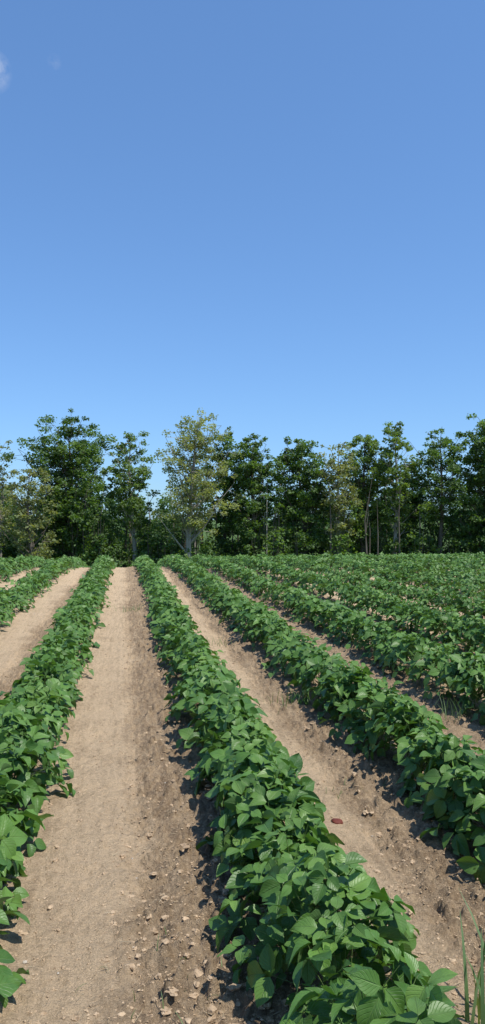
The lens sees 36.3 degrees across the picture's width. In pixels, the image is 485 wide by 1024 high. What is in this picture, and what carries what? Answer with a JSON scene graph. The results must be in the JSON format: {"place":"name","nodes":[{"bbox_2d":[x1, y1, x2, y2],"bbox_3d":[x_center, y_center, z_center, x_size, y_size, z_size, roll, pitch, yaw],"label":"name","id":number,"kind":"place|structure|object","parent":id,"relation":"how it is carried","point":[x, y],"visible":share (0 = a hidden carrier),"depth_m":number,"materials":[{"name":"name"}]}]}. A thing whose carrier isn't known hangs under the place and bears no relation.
{"place":"outdoors","nodes":[
{"label":"outdoors","id":0,"kind":"place"},
{"bbox_2d":[0,520,484,1023],"bbox_3d":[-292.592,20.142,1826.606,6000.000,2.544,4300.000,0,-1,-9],"label":"ground","id":1,"kind":"structure","parent":0,"point":[121,627],"depth_m":3.38,"materials":[{"name":"soil"}]},
{"bbox_2d":[0,440,21,545],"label":"ash tree","id":2,"kind":"object","parent":1,"relation":"on","point":[4,513],"visible":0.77,"depth_m":59.20,"materials":[{"name":"green plant"}]},
{"bbox_2d":[0,554,52,582],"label":"soybean row","id":3,"kind":"object","parent":1,"relation":"on","point":[18,564],"visible":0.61,"depth_m":19.41,"materials":[{"name":"green plant"}]},
{"bbox_2d":[0,460,60,558],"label":"ash tree","id":4,"kind":"object","parent":1,"relation":"on","point":[22,514],"visible":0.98,"depth_m":55.05,"materials":[{"name":"green plant"}]},
{"bbox_2d":[0,555,89,625],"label":"soybean row","id":5,"kind":"object","parent":1,"relation":"on","point":[29,584],"visible":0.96,"depth_m":13.12,"materials":[{"name":"green plant"}]},
{"bbox_2d":[0,554,117,1007],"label":"soybean row","id":6,"kind":"object","parent":1,"relation":"on","point":[43,687],"visible":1,"depth_m":3.97,"materials":[{"name":"green plant"}]},
{"bbox_2d":[0,408,122,558],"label":"oak tree","id":7,"kind":"object","parent":1,"relation":"on","point":[57,456],"visible":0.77,"depth_m":59.09,"materials":[{"name":"green plant"}]},
{"bbox_2d":[91,431,160,560],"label":"maple tree","id":8,"kind":"object","parent":1,"relation":"on","point":[129,482],"visible":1,"depth_m":58.59,"materials":[{"name":"green plant"}]},
{"bbox_2d":[76,926,271,1023],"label":"grass tuft","id":9,"kind":"object","parent":1,"relation":"on","point":[161,993],"visible":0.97,"depth_m":2.20,"materials":[{"name":"green plant"}]},
{"bbox_2d":[22,782,371,974],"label":"pebbles","id":10,"kind":"object","parent":1,"relation":"on","point":[24,961],"visible":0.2,"depth_m":2.36,"materials":[{"name":"grey stone"}]},
{"bbox_2d":[149,408,244,557],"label":"poplar tree","id":11,"kind":"object","parent":1,"relation":"on","point":[194,477],"visible":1,"depth_m":56.51,"materials":[{"name":"green plant"}]},
{"bbox_2d":[201,426,247,553],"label":"maple tree","id":12,"kind":"object","parent":1,"relation":"on","point":[226,497],"visible":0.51,"depth_m":60.79,"materials":[{"name":"green plant"}]},
{"bbox_2d":[0,479,483,555],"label":"distant treeline","id":13,"kind":"object","parent":1,"relation":"on","point":[107,498],"visible":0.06,"depth_m":82.60,"materials":[{"name":"green plant"}]},
{"bbox_2d":[0,464,484,567],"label":"woodland undergrowth","id":14,"kind":"object","parent":1,"relation":"on","point":[156,546],"visible":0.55,"depth_m":58.63,"materials":[{"name":"green plant"}]},
{"bbox_2d":[0,577,484,1023],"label":"soil clods","id":15,"kind":"object","parent":1,"relation":"on","point":[211,1008],"visible":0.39,"depth_m":2.68,"materials":[{"name":"brown soil"}]},
{"bbox_2d":[1,642,484,1023],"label":"soil crumbs","id":16,"kind":"object","parent":1,"relation":"on","point":[169,987],"visible":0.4,"depth_m":2.73,"materials":[{"name":"brown soil"}]},
{"bbox_2d":[7,605,479,1023],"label":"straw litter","id":17,"kind":"object","parent":1,"relation":"on","point":[224,886],"visible":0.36,"depth_m":2.82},
{"bbox_2d":[218,433,286,555],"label":"maple tree","id":18,"kind":"object","parent":1,"relation":"on","point":[255,509],"visible":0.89,"depth_m":58.43,"materials":[{"name":"green plant"}]},
{"bbox_2d":[255,686,317,712],"bbox_3d":[0.351,1.421,5.646,0.496,0.163,0.454,0,-1,-9],"label":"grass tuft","id":19,"kind":"object","parent":1,"relation":"on","point":[290,698],"visible":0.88,"depth_m":5.71,"materials":[{"name":"green plant"}]},
{"bbox_2d":[130,555,464,1023],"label":"soybean row","id":20,"kind":"object","parent":1,"relation":"on","point":[306,892],"visible":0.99,"depth_m":2.40,"materials":[{"name":"green plant"}]},
{"bbox_2d":[261,436,336,554],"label":"oak tree","id":21,"kind":"object","parent":1,"relation":"on","point":[300,495],"visible":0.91,"depth_m":58.37,"materials":[{"name":"green plant"}]},
{"bbox_2d":[156,553,484,883],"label":"soybean row","id":22,"kind":"object","parent":1,"relation":"on","point":[452,766],"visible":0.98,"depth_m":4.39,"materials":[{"name":"green plant"}]},
{"bbox_2d":[188,554,484,725],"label":"soybean row","id":23,"kind":"object","parent":1,"relation":"on","point":[457,673],"visible":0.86,"depth_m":7.18,"materials":[{"name":"green plant"}]},
{"bbox_2d":[331,818,342,823],"bbox_3d":[0.451,1.471,3.516,0.052,0.023,0.056,0,-1,-9],"label":"red stone","id":24,"kind":"object","parent":1,"relation":"on","point":[336,821],"visible":1,"depth_m":3.50,"materials":[{"name":"red stone"}]},
{"bbox_2d":[314,442,363,554],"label":"ash tree","id":25,"kind":"object","parent":1,"relation":"on","point":[340,502],"visible":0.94,"depth_m":57.51,"materials":[{"name":"green plant"}]},
{"bbox_2d":[221,554,484,656],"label":"soybean row","id":26,"kind":"object","parent":1,"relation":"on","point":[454,626],"visible":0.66,"depth_m":9.72,"materials":[{"name":"green plant"}]},
{"bbox_2d":[248,552,484,619],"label":"soybean row","id":27,"kind":"object","parent":1,"relation":"on","point":[464,604],"visible":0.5,"depth_m":12.26,"materials":[{"name":"green plant"}]},
{"bbox_2d":[336,434,405,553],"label":"maple tree","id":28,"kind":"object","parent":1,"relation":"on","point":[362,483],"visible":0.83,"depth_m":59.32,"materials":[{"name":"green plant"}]},
{"bbox_2d":[269,553,484,602],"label":"soybean row","id":29,"kind":"object","parent":1,"relation":"on","point":[398,576],"visible":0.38,"depth_m":14.93,"materials":[{"name":"green plant"}]},
{"bbox_2d":[296,552,484,594],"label":"soybean row","id":30,"kind":"object","parent":1,"relation":"on","point":[437,574],"visible":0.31,"depth_m":16.84,"materials":[{"name":"green plant"}]},
{"bbox_2d":[367,421,423,555],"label":"poplar tree","id":31,"kind":"object","parent":1,"relation":"on","point":[390,454],"visible":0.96,"depth_m":58.61,"materials":[{"name":"green plant"}]},
{"bbox_2d":[333,552,484,582],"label":"soybean row","id":32,"kind":"object","parent":1,"relation":"on","point":[427,564],"visible":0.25,"depth_m":18.60,"materials":[{"name":"green plant"}]},
{"bbox_2d":[386,458,437,552],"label":"maple tree","id":33,"kind":"object","parent":1,"relation":"on","point":[416,501],"visible":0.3,"depth_m":60.71,"materials":[{"name":"green plant"}]},
{"bbox_2d":[349,552,484,574],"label":"soybean row","id":34,"kind":"object","parent":1,"relation":"on","point":[464,563],"visible":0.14,"depth_m":19.66,"materials":[{"name":"green plant"}]},
{"bbox_2d":[381,552,484,565],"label":"soybean row","id":35,"kind":"object","parent":1,"relation":"on","point":[452,558],"visible":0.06,"depth_m":21.93,"materials":[{"name":"green plant"}]},
{"bbox_2d":[387,552,484,561],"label":"soybean row","id":36,"kind":"object","parent":1,"relation":"on","point":[480,557],"visible":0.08,"depth_m":23.62,"materials":[{"name":"green plant"}]},
{"bbox_2d":[401,428,475,553],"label":"oak tree","id":37,"kind":"object","parent":1,"relation":"on","point":[442,499],"visible":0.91,"depth_m":58.63,"materials":[{"name":"green plant"}]},
{"bbox_2d":[444,552,483,560],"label":"soybean row","id":38,"kind":"object","parent":1,"relation":"on","point":[467,554],"visible":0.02,"depth_m":24.76,"materials":[{"name":"green plant"}]},
{"bbox_2d":[443,413,484,553],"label":"oak tree","id":39,"kind":"object","parent":1,"relation":"on","point":[476,453],"visible":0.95,"depth_m":57.68,"materials":[{"name":"green plant"}]},
{"bbox_2d":[460,893,484,1023],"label":"grass tuft","id":40,"kind":"object","parent":1,"relation":"on","point":[479,1001],"visible":1,"depth_m":2.13,"materials":[{"name":"green plant"}]},
{"bbox_2d":[0,0,484,519],"label":"sky","id":41,"kind":"structure","parent":0,"point":[266,217],"materials":[{"name":"blue"}]},
{"bbox_2d":[432,694,479,723],"bbox_3d":[1.524,1.395,5.258,0.479,0.207,0.436,0,-1,17],"label":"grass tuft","id":42,"kind":"object","parent":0,"point":[442,709],"visible":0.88,"depth_m":5.31,"materials":[{"name":"green plant"}]}
]}

